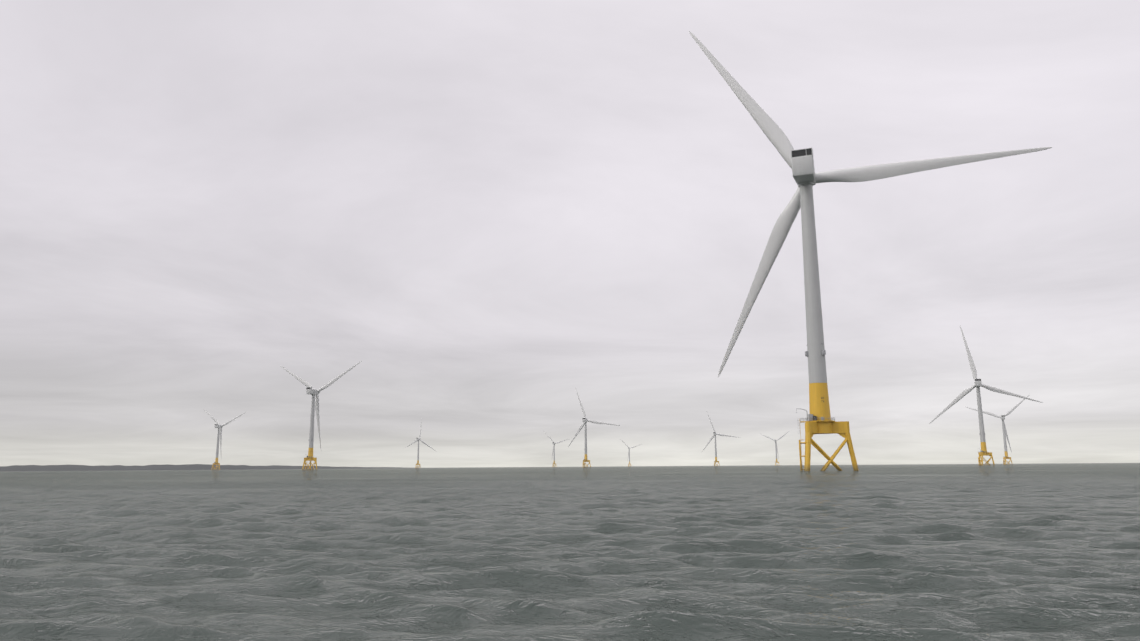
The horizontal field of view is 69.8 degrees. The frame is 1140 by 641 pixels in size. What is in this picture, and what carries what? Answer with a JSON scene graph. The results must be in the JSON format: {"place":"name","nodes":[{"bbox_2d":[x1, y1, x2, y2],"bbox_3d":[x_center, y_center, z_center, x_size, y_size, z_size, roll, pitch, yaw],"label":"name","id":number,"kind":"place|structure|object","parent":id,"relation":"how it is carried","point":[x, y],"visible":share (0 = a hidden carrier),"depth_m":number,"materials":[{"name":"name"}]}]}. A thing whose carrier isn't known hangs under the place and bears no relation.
{"place":"outdoors","nodes":[
{"label":"outdoors","id":0,"kind":"place"},
{"bbox_2d":[0,464,401,470],"bbox_3d":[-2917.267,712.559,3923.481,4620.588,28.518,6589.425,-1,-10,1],"label":"coast land","id":1,"kind":"structure","parent":0,"point":[103,467],"depth_m":3198.87,"materials":[{"name":"grey"}]},
{"bbox_2d":[0,463,1139,640],"bbox_3d":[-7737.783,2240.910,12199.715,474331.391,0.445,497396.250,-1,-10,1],"label":"sea","id":2,"kind":"structure","parent":0,"point":[976,552],"depth_m":18.29,"materials":[{"name":"liquid"}]},
{"bbox_2d":[204,409,245,469],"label":"turbine","id":3,"kind":"object","parent":2,"relation":"in","point":[218,425],"visible":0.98,"depth_m":2031.42,"materials":[{"name":"grey paint"}]},
{"bbox_2d":[281,360,362,469],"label":"turbine","id":4,"kind":"object","parent":2,"relation":"in","point":[310,389],"visible":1,"depth_m":1130.88,"materials":[{"name":"grey paint"}]},
{"bbox_2d":[405,420,436,467],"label":"turbine","id":5,"kind":"object","parent":2,"relation":"in","point":[416,440],"visible":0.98,"depth_m":3052.29,"materials":[{"name":"grey paint"}]},
{"bbox_2d":[545,433,568,466],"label":"turbine","id":6,"kind":"object","parent":2,"relation":"in","point":[553,462],"visible":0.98,"depth_m":3723.65,"materials":[{"name":"grey paint"}]},
{"bbox_2d":[568,388,620,466],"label":"turbine","id":7,"kind":"object","parent":2,"relation":"in","point":[585,420],"visible":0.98,"depth_m":1883.83,"materials":[{"name":"grey paint"}]},
{"bbox_2d":[620,439,640,466],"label":"turbine","id":8,"kind":"object","parent":2,"relation":"in","point":[629,452],"visible":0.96,"depth_m":4833.39,"materials":[{"name":"grey paint"}]},
{"bbox_2d":[702,413,739,465],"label":"turbine","id":9,"kind":"object","parent":2,"relation":"in","point":[712,437],"visible":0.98,"depth_m":2727.47,"materials":[{"name":"grey paint"}]},
{"bbox_2d":[761,432,787,465],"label":"turbine","id":10,"kind":"object","parent":2,"relation":"in","point":[776,449],"visible":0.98,"depth_m":3589.15,"materials":[{"name":"grey paint"}]},
{"bbox_2d":[689,31,1051,470],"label":"turbine","id":11,"kind":"object","parent":2,"relation":"in","point":[800,163],"visible":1,"depth_m":292.96,"materials":[{"name":"grey paint"}]},
{"bbox_2d":[929,326,1042,464],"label":"turbine","id":12,"kind":"object","parent":2,"relation":"in","point":[983,450],"visible":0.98,"depth_m":1078.90,"materials":[{"name":"grey paint"}]},
{"bbox_2d":[966,394,1029,464],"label":"turbine","id":13,"kind":"object","parent":2,"relation":"in","point":[1005,436],"visible":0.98,"depth_m":1896.41,"materials":[{"name":"grey paint"}]},
{"bbox_2d":[0,0,1139,467],"label":"sky","id":14,"kind":"structure","parent":0,"point":[501,210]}
]}

